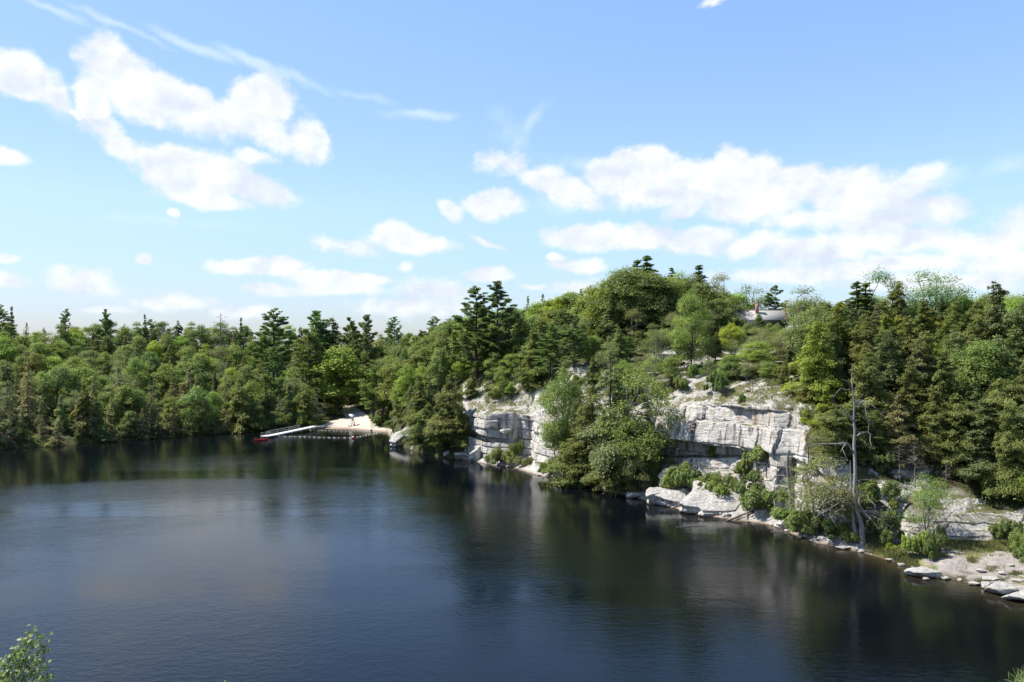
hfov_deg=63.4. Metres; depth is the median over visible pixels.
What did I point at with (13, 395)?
ailing hemlock tree
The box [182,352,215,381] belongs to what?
broadleaf tree
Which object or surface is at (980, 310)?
hemlock tree
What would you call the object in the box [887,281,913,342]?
hemlock tree
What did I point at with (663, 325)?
hemlock tree
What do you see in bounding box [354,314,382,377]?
pine tree
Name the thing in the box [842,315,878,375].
hemlock tree
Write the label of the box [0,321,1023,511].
hillside
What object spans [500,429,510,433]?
boulder
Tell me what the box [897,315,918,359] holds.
hemlock tree
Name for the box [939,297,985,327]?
broadleaf tree
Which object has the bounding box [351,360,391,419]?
pine tree
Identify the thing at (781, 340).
birch tree
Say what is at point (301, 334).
hemlock tree
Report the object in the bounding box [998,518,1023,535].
shrub
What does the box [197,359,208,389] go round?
hemlock tree
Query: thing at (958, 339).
hemlock tree
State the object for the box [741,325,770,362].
birch tree
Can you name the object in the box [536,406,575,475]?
birch tree
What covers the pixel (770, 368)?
broadleaf tree
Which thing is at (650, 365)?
birch tree
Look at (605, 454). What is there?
ailing hemlock tree
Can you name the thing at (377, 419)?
shrub
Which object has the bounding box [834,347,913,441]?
hemlock tree
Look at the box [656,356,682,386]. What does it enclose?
broadleaf tree
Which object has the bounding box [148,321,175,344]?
broadleaf tree
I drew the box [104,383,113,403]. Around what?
birch tree
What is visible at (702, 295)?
hemlock tree
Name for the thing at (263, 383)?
broadleaf tree
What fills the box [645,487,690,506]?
boulder
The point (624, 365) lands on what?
broadleaf tree
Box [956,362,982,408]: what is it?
hemlock tree
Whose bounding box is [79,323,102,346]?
broadleaf tree
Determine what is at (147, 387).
hemlock tree
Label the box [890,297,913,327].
hemlock tree
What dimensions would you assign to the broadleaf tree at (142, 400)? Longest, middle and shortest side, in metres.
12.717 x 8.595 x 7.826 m
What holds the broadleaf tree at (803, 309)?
on the hillside
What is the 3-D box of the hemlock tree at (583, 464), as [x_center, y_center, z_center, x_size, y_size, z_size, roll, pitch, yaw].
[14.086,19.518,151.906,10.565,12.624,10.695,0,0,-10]
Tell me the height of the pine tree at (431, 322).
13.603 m
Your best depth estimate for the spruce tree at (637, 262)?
197.09 m
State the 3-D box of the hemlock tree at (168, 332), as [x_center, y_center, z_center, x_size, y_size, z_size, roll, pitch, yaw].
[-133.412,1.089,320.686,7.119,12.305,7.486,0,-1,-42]
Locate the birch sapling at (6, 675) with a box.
[0,624,57,681]
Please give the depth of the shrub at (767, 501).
120.11 m
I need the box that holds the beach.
[312,405,392,435]
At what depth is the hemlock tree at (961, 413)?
111.38 m
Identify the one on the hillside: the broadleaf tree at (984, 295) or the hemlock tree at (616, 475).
the broadleaf tree at (984, 295)
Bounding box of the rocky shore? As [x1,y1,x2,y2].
[872,534,1023,590]
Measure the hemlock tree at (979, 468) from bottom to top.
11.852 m
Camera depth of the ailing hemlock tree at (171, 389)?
252.95 m
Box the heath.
[482,351,797,455]
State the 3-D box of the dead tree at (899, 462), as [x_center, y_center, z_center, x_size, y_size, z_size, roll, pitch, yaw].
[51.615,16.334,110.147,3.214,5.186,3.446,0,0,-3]
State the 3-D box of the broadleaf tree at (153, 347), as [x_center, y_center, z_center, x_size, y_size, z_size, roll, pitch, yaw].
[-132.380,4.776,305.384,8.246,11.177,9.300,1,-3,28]
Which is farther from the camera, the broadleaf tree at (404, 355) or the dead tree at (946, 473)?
the broadleaf tree at (404, 355)
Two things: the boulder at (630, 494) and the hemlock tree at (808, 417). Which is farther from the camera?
the boulder at (630, 494)
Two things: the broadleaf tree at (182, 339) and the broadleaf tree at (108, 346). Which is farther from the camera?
the broadleaf tree at (182, 339)
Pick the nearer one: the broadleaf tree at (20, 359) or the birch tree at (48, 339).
the broadleaf tree at (20, 359)
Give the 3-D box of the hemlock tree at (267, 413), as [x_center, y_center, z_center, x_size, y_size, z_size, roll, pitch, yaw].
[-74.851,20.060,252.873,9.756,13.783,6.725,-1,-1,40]
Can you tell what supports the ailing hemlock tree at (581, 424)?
on the cliff
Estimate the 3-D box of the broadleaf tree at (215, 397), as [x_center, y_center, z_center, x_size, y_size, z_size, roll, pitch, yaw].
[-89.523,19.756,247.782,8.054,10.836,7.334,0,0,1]
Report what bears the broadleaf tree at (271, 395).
on the hillside
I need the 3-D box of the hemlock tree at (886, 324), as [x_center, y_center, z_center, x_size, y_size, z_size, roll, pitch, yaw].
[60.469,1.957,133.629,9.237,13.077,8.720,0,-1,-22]
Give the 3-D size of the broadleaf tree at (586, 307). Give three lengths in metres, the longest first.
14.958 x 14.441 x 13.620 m
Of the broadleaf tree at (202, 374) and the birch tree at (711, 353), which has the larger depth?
the broadleaf tree at (202, 374)
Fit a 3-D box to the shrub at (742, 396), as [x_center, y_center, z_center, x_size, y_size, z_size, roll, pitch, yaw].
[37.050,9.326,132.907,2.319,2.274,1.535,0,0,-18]
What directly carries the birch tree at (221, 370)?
on the hillside
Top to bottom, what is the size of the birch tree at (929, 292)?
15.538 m
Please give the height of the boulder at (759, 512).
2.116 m
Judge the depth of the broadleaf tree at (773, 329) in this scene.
168.91 m
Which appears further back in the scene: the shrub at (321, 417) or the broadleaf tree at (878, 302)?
the shrub at (321, 417)
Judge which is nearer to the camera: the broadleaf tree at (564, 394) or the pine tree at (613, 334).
the broadleaf tree at (564, 394)
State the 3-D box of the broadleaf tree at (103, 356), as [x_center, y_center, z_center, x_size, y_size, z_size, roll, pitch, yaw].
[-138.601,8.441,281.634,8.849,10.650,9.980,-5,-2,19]
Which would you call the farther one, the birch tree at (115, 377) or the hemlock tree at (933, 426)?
the birch tree at (115, 377)
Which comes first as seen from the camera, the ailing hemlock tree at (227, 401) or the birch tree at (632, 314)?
the birch tree at (632, 314)
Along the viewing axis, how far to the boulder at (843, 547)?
102.71 m
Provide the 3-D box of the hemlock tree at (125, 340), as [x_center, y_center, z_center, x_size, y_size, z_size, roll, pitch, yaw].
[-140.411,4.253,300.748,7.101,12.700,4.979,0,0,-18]
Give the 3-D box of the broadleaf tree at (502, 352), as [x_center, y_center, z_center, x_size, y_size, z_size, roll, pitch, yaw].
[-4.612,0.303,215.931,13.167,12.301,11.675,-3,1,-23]
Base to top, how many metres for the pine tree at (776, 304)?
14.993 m
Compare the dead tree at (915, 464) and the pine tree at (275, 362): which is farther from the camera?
the pine tree at (275, 362)
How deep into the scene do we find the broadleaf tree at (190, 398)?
239.59 m
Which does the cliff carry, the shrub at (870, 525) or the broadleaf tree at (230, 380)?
the shrub at (870, 525)
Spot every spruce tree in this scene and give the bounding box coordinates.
[6,306,18,340]
[53,395,72,431]
[99,419,112,442]
[141,314,149,343]
[151,417,161,437]
[236,317,250,355]
[296,372,311,409]
[630,255,668,325]
[631,258,668,312]
[665,267,675,291]
[683,265,715,323]
[833,281,872,324]
[851,282,891,337]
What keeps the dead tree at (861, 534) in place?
on the cliff
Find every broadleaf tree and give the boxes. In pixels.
[0,331,14,360]
[0,335,23,371]
[0,360,21,392]
[6,342,39,372]
[8,334,32,355]
[9,356,35,379]
[14,351,52,383]
[14,419,29,441]
[26,341,56,362]
[27,329,47,344]
[29,335,55,361]
[33,364,85,415]
[33,371,49,395]
[35,355,68,380]
[40,377,64,403]
[47,323,76,355]
[51,339,72,364]
[57,354,92,393]
[59,365,105,404]
[66,326,87,350]
[66,346,85,361]
[67,331,86,356]
[76,357,101,376]
[77,350,102,365]
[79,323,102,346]
[85,381,106,409]
[93,319,118,344]
[93,391,120,421]
[95,351,116,375]
[98,335,117,356]
[98,375,110,392]
[106,382,141,421]
[108,342,139,373]
[112,326,133,354]
[118,410,142,439]
[121,357,152,391]
[126,388,154,426]
[128,321,147,344]
[129,336,143,354]
[130,336,147,361]
[137,350,162,378]
[140,340,164,363]
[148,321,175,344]
[149,362,182,401]
[156,333,177,364]
[158,393,173,418]
[162,396,179,424]
[169,369,184,392]
[171,377,189,399]
[173,335,190,355]
[174,385,218,425]
[176,346,202,370]
[177,346,196,377]
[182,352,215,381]
[183,321,199,343]
[183,360,212,395]
[184,323,216,353]
[187,399,214,433]
[198,343,213,355]
[202,350,218,372]
[202,390,226,421]
[203,327,213,345]
[203,330,229,356]
[205,357,223,385]
[211,321,231,344]
[217,377,238,406]
[219,367,240,385]
[221,344,250,374]
[222,385,251,413]
[225,327,245,345]
[233,364,263,398]
[234,377,270,417]
[239,325,252,344]
[242,398,267,428]
[245,340,260,366]
[245,356,257,370]
[254,357,269,376]
[256,376,269,398]
[266,389,278,410]
[268,377,285,401]
[272,326,287,349]
[274,370,286,384]
[276,343,290,364]
[280,325,297,347]
[283,376,298,397]
[285,366,306,392]
[288,338,310,366]
[291,381,316,413]
[313,344,368,411]
[320,374,350,407]
[343,376,355,403]
[352,374,376,402]
[368,340,384,364]
[376,360,403,400]
[381,349,396,367]
[389,363,423,408]
[396,344,412,371]
[398,336,409,353]
[398,353,427,385]
[399,332,415,350]
[402,336,420,349]
[406,335,435,364]
[409,365,428,389]
[411,346,434,373]
[422,368,437,389]
[427,347,454,398]
[430,329,451,358]
[431,316,468,349]
[442,316,482,355]
[451,357,472,379]
[473,320,509,359]
[482,352,507,377]
[485,310,511,347]
[490,368,509,392]
[497,353,523,375]
[504,381,517,398]
[506,332,528,359]
[516,314,549,348]
[516,315,548,343]
[517,343,545,366]
[519,305,532,314]
[524,299,546,322]
[528,299,559,322]
[531,309,570,343]
[534,365,585,469]
[540,292,591,323]
[540,294,570,323]
[551,324,585,350]
[559,367,568,381]
[564,298,597,335]
[573,285,623,337]
[582,334,605,361]
[586,265,664,339]
[592,288,641,333]
[608,360,637,387]
[608,411,664,491]
[614,269,682,332]
[618,439,660,491]
[629,274,686,328]
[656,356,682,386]
[663,269,693,301]
[668,289,717,365]
[685,282,723,317]
[705,298,744,333]
[713,289,749,323]
[715,321,745,348]
[716,354,743,378]
[731,293,753,309]
[736,340,779,363]
[737,321,748,336]
[741,323,754,339]
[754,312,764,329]
[757,361,779,378]
[765,322,772,333]
[767,326,781,343]
[774,322,782,330]
[776,302,855,355]
[783,299,814,337]
[850,296,889,315]
[907,301,941,327]
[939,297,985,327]
[945,335,1016,401]
[973,294,1023,314]
[974,291,995,306]
[1003,290,1023,302]
[1013,472,1023,491]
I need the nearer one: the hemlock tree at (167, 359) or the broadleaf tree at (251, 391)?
the broadleaf tree at (251, 391)
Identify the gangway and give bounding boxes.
[260,425,318,437]
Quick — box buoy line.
[279,433,376,437]
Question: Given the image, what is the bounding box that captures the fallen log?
[864,528,891,544]
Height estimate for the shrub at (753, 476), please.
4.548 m
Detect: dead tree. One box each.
[206,316,230,362]
[313,390,324,424]
[785,450,792,510]
[800,364,892,544]
[802,442,810,506]
[890,446,908,480]
[896,442,930,487]
[939,458,957,481]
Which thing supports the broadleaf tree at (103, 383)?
on the hillside
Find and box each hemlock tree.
[0,363,19,405]
[0,380,28,427]
[0,387,30,437]
[0,411,17,448]
[0,424,5,449]
[1,382,20,413]
[11,366,38,415]
[11,379,39,428]
[12,374,19,409]
[15,357,40,396]
[21,322,30,338]
[28,376,53,416]
[33,402,52,432]
[34,397,54,423]
[35,414,53,438]
[44,416,65,446]
[51,398,66,425]
[62,374,80,417]
[66,383,102,433]
[73,425,84,443]
[80,375,101,414]
[85,397,113,440]
[85,409,101,439]
[88,332,100,355]
[92,338,106,356]
[97,353,114,384]
[101,391,122,431]
[110,365,143,407]
[110,423,121,441]
[113,379,134,419]
[119,335,133,367]
[124,348,142,386]
[125,375,142,405]
[131,374,151,424]
[133,408,156,439]
[141,357,158,396]
[141,385,168,431]
[142,389,158,417]
[143,380,154,401]
[144,331,156,354]
[148,378,160,410]
[158,344,178,374]
[159,376,178,409]
[160,329,176,354]
[166,402,183,433]
[172,321,182,348]
[173,386,189,421]
[178,366,194,414]
[178,417,188,435]
[188,373,209,406]
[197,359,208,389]
[208,371,222,400]
[210,411,219,434]
[218,375,236,417]
[219,414,230,432]
[221,378,262,433]
[225,329,246,358]
[236,356,247,382]
[245,329,257,357]
[254,385,279,429]
[259,361,275,391]
[275,394,284,414]
[279,383,299,423]
[290,353,300,372]
[297,327,303,338]
[297,390,325,425]
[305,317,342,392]
[374,380,389,412]
[383,327,399,356]
[387,350,401,382]
[389,384,406,416]
[395,403,405,425]
[399,403,436,450]
[401,385,415,423]
[402,381,433,425]
[407,375,422,414]
[417,380,434,407]
[422,371,466,449]
[425,377,438,409]
[425,410,450,451]
[439,334,449,373]
[445,331,459,367]
[445,363,454,391]
[449,345,463,379]
[450,403,472,451]
[452,378,461,400]
[456,350,472,371]
[461,368,478,397]
[477,329,501,366]
[502,316,512,355]
[504,311,522,358]
[510,346,522,367]
[512,328,549,393]
[519,310,527,329]
[524,310,549,351]
[539,431,597,487]
[551,342,561,360]
[560,384,605,487]
[565,396,593,469]
[565,414,602,478]
[576,347,646,496]
[577,303,590,340]
[582,356,600,387]
[583,435,640,494]
[594,293,623,346]
[596,338,606,361]
[603,327,632,364]
[606,404,642,490]
[636,404,676,483]
[659,317,665,343]
[686,285,718,338]
[706,332,725,359]
[773,360,792,388]
[780,321,851,404]
[782,337,798,367]
[794,372,817,404]
[796,302,820,355]
[799,306,854,377]
[799,403,813,423]
[806,385,842,437]
[808,403,865,462]
[814,331,855,393]
[823,303,833,322]
[824,301,858,337]
[830,301,853,369]
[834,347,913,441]
[837,395,878,458]
[838,340,888,407]
[840,313,893,397]
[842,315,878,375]
[847,410,898,468]
[851,307,863,326]
[852,326,908,388]
[854,330,924,424]
[867,302,887,338]
[875,313,901,345]
[876,299,900,334]
[879,394,937,469]
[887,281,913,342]
[887,361,946,442]
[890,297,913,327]
[890,315,917,352]
[893,336,937,413]
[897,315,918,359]
[902,330,945,401]
[912,299,937,344]
[913,350,960,441]
[915,384,963,470]
[922,334,953,379]
[923,308,943,341]
[927,331,979,405]
[929,393,998,466]
[931,300,965,349]
[935,315,966,355]
[936,298,948,345]
[940,298,998,349]
[944,399,1012,482]
[946,316,991,387]
[950,381,987,442]
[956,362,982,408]
[962,300,978,331]
[962,334,978,362]
[970,380,1010,455]
[971,377,1023,454]
[975,294,994,345]
[977,281,1016,366]
[977,404,1023,500]
[981,333,1022,396]
[997,398,1023,471]
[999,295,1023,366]
[1000,325,1023,383]
[1001,361,1023,411]
[1003,362,1023,420]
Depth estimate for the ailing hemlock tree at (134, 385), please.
236.60 m
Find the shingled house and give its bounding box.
[731,302,788,334]
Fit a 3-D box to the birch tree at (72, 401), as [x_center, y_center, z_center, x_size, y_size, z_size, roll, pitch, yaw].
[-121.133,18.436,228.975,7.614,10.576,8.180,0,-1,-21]
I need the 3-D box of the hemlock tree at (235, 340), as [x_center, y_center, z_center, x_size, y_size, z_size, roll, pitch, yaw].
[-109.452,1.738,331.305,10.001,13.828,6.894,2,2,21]
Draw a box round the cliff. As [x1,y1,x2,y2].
[463,372,1023,554]
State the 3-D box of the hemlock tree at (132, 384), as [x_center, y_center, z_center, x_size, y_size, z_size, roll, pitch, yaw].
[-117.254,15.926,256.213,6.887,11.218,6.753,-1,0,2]
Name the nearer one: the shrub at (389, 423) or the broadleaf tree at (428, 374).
the broadleaf tree at (428, 374)
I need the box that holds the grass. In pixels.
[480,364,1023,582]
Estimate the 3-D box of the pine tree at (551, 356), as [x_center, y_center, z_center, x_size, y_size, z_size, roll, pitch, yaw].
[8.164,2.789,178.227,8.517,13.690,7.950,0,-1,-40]
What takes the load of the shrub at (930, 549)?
on the rocky shore
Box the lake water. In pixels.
[0,428,1023,681]
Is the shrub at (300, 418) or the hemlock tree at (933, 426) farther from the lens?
the shrub at (300, 418)
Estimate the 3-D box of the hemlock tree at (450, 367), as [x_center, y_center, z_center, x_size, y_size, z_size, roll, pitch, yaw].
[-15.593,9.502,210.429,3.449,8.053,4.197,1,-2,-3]
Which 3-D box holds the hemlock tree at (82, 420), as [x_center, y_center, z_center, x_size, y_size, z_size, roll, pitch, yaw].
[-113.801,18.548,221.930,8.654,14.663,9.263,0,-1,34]
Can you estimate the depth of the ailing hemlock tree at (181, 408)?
247.37 m
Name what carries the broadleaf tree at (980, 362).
on the hillside
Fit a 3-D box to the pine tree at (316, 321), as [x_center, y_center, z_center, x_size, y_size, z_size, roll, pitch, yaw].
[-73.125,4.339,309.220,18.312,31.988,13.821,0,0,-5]
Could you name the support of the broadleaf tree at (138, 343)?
on the hillside
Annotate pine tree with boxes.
[0,304,14,343]
[55,309,73,338]
[95,309,112,341]
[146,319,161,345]
[248,308,297,376]
[260,346,287,408]
[286,328,330,399]
[292,310,335,391]
[339,316,365,379]
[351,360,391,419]
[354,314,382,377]
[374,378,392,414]
[381,316,404,357]
[417,330,428,354]
[423,316,442,339]
[443,322,461,345]
[448,286,503,377]
[473,280,525,359]
[531,322,565,382]
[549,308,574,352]
[553,314,590,367]
[571,323,589,357]
[606,328,625,348]
[626,336,636,357]
[630,331,644,349]
[672,342,685,365]
[685,287,704,298]
[748,317,768,338]
[763,285,790,327]
[789,348,805,377]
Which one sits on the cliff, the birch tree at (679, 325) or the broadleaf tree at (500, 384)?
the broadleaf tree at (500, 384)
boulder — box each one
[389,426,409,446]
[454,452,469,459]
[469,448,481,460]
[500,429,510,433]
[626,491,643,497]
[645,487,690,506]
[658,466,688,488]
[679,480,741,514]
[698,512,714,516]
[722,513,730,516]
[755,508,770,516]
[836,545,850,548]
[904,566,941,578]
[940,576,950,579]
[968,581,980,585]
[981,581,990,588]
[982,576,999,580]
[984,581,1018,594]
[1001,590,1023,600]
[1011,578,1023,582]
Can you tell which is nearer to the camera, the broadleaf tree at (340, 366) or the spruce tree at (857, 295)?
the spruce tree at (857, 295)
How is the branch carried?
on the cliff
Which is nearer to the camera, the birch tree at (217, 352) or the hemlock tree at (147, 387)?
the hemlock tree at (147, 387)
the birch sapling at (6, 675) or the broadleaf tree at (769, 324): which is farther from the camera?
the broadleaf tree at (769, 324)
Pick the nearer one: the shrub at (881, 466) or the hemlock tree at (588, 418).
the shrub at (881, 466)
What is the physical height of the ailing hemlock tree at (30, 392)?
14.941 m
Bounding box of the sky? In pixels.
[0,0,1023,349]
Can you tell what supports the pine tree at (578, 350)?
on the hillside
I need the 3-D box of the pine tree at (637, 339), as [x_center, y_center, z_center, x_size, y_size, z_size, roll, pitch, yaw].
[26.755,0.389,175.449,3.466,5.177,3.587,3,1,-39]
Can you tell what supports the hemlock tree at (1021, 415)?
on the hillside
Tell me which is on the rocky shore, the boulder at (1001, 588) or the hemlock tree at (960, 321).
the boulder at (1001, 588)
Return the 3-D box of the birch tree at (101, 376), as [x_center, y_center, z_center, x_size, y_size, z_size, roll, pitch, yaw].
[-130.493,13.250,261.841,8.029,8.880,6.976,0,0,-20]
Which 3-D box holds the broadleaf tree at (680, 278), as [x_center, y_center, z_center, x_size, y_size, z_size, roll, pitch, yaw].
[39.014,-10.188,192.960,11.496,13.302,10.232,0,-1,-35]
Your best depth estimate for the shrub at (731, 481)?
128.62 m
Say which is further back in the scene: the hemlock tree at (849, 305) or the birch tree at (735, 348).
the birch tree at (735, 348)
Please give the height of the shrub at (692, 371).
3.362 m
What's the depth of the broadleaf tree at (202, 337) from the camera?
323.96 m
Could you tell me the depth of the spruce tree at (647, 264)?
195.23 m
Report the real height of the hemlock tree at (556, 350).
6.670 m
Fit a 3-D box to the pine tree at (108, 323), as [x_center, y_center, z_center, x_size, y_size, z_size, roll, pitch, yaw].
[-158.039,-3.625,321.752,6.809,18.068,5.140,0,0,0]
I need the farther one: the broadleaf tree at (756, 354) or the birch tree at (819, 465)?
the broadleaf tree at (756, 354)
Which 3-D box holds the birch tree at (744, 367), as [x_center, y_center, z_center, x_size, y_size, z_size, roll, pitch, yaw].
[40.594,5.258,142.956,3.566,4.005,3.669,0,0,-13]
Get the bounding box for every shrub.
[259,417,284,427]
[274,413,292,425]
[290,412,307,424]
[302,418,317,424]
[315,413,326,420]
[325,406,341,415]
[372,415,388,424]
[384,420,395,429]
[484,446,515,465]
[485,387,501,398]
[508,440,523,455]
[515,455,533,465]
[518,377,525,387]
[537,457,554,474]
[561,374,585,385]
[587,373,600,383]
[597,375,628,385]
[617,380,647,404]
[650,380,673,395]
[660,460,702,488]
[673,376,688,389]
[674,469,720,490]
[686,362,708,376]
[697,474,712,490]
[703,369,729,391]
[704,473,740,492]
[706,480,730,495]
[707,445,715,455]
[707,473,722,485]
[714,366,735,377]
[727,365,758,379]
[733,458,755,476]
[735,468,764,492]
[737,392,745,402]
[738,480,788,511]
[740,488,773,510]
[742,360,785,379]
[742,444,767,465]
[769,506,811,523]
[771,365,798,380]
[774,507,819,534]
[796,512,823,534]
[806,518,852,540]
[829,485,899,516]
[839,529,868,543]
[852,480,901,507]
[855,507,898,534]
[867,452,895,473]
[871,509,904,543]
[884,542,901,551]
[901,528,930,556]
[904,529,942,558]
[933,522,948,545]
[934,533,947,552]
[987,522,1013,540]
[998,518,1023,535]
[1008,527,1023,549]
[1012,542,1023,563]
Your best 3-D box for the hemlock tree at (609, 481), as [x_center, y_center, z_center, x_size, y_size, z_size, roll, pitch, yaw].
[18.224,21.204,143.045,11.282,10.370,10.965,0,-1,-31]
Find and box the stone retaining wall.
[648,372,686,379]
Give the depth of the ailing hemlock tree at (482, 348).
214.80 m
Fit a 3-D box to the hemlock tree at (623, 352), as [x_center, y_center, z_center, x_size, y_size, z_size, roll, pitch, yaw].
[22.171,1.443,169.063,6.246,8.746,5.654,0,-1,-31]
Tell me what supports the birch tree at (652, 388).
on the cliff
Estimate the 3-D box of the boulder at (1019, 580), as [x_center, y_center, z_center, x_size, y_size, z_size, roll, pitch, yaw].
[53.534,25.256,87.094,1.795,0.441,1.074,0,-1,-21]
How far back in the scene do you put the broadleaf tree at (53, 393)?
240.73 m
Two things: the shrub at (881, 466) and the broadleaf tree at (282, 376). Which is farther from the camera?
the broadleaf tree at (282, 376)
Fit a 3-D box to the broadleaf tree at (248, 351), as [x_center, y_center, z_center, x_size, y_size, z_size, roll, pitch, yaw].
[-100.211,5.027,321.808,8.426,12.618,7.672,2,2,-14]
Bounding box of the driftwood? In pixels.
[726,509,754,520]
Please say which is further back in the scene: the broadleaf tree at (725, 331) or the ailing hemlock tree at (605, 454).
the broadleaf tree at (725, 331)
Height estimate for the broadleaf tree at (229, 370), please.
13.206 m
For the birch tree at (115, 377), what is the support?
on the hillside
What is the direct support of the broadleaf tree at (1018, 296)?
on the hillside
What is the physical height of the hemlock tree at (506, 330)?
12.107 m
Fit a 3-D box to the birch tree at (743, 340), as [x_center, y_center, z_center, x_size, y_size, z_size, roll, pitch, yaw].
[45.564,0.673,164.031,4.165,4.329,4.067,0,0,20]
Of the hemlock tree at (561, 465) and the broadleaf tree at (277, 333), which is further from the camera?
the broadleaf tree at (277, 333)
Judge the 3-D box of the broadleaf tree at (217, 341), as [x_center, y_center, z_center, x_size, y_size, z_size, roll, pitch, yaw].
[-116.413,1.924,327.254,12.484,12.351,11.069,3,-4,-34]
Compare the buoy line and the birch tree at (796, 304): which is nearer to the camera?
the birch tree at (796, 304)
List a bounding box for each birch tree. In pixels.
[0,381,17,403]
[16,370,41,403]
[34,331,53,343]
[63,389,83,417]
[91,369,105,379]
[98,352,128,373]
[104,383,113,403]
[106,364,139,390]
[205,359,228,385]
[208,345,230,377]
[280,377,301,409]
[374,333,384,345]
[376,343,401,375]
[427,329,441,355]
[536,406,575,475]
[569,315,594,345]
[593,340,620,366]
[594,362,688,490]
[620,307,648,340]
[630,356,643,376]
[635,329,669,363]
[637,352,666,386]
[643,322,658,345]
[647,329,673,356]
[655,328,674,348]
[664,295,685,324]
[664,312,684,344]
[669,311,695,328]
[675,270,711,295]
[687,314,714,344]
[698,337,717,366]
[700,359,717,375]
[702,310,723,337]
[708,269,734,309]
[721,339,742,364]
[731,283,778,309]
[735,335,752,349]
[738,361,755,380]
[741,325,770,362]
[748,328,780,355]
[753,333,778,362]
[771,329,800,359]
[774,451,873,532]
[778,284,833,327]
[792,468,876,534]
[853,265,916,323]
[888,267,975,327]
[896,472,956,531]
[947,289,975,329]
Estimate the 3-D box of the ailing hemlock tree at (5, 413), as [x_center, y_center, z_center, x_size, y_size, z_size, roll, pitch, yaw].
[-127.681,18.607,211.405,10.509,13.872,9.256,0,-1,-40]
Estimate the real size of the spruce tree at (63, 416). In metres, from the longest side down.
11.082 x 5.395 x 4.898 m
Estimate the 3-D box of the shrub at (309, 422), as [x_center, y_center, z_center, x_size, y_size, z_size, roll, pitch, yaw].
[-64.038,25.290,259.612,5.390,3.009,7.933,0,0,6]
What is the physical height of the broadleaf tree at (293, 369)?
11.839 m
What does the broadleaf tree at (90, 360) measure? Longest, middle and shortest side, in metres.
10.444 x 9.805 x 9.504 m
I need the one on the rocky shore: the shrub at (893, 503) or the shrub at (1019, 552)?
the shrub at (1019, 552)
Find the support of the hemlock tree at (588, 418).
on the cliff
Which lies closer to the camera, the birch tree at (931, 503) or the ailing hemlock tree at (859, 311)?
the birch tree at (931, 503)
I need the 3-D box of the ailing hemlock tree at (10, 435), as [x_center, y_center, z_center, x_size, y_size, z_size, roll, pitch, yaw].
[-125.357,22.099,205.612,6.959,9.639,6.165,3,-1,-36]
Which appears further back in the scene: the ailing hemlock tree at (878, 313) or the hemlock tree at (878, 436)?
the ailing hemlock tree at (878, 313)
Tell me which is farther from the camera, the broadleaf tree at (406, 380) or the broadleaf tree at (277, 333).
the broadleaf tree at (277, 333)
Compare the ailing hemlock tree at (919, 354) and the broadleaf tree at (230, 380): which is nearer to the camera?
the ailing hemlock tree at (919, 354)
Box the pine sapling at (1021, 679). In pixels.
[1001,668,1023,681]
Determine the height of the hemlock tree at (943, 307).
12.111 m
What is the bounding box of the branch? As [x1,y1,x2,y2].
[753,473,784,486]
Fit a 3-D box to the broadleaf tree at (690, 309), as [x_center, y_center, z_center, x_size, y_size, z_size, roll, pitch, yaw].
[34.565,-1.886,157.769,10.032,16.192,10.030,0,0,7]
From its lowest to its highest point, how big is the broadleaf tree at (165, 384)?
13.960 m
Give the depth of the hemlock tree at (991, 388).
115.17 m
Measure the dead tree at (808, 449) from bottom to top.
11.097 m
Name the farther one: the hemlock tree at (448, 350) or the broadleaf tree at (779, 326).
the hemlock tree at (448, 350)
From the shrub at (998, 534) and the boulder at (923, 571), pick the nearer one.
the boulder at (923, 571)
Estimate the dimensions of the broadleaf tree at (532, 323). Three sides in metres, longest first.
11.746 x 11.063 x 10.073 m
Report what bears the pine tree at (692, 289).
on the hillside
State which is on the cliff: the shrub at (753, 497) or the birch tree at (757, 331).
the shrub at (753, 497)
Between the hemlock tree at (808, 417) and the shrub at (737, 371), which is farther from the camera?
the shrub at (737, 371)
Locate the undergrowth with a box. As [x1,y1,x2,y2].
[0,346,1023,558]
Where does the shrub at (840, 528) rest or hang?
on the cliff
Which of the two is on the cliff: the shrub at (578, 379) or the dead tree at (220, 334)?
the shrub at (578, 379)
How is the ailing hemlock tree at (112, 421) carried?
on the hillside
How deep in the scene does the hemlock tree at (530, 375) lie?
182.88 m
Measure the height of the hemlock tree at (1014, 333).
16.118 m
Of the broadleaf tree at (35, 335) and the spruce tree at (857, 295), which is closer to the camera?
the spruce tree at (857, 295)
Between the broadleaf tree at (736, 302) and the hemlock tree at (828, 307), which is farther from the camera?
the broadleaf tree at (736, 302)
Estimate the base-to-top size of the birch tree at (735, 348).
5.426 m
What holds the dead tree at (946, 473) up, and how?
on the hillside
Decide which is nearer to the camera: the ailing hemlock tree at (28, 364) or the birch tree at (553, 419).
the birch tree at (553, 419)
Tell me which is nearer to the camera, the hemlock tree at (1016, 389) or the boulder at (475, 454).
the hemlock tree at (1016, 389)
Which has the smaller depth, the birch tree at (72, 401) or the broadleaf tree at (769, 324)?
the broadleaf tree at (769, 324)
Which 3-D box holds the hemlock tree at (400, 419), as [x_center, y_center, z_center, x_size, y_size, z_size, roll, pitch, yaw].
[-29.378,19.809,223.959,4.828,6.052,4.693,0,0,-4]
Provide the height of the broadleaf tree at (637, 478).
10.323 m
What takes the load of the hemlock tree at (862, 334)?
on the hillside
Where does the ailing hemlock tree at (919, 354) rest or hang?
on the hillside
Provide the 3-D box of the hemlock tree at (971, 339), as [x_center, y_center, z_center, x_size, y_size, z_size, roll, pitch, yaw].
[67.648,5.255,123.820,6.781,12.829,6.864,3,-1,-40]
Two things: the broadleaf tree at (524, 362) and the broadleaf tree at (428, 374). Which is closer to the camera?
the broadleaf tree at (524, 362)
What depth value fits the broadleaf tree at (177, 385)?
263.78 m
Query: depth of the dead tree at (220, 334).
319.71 m

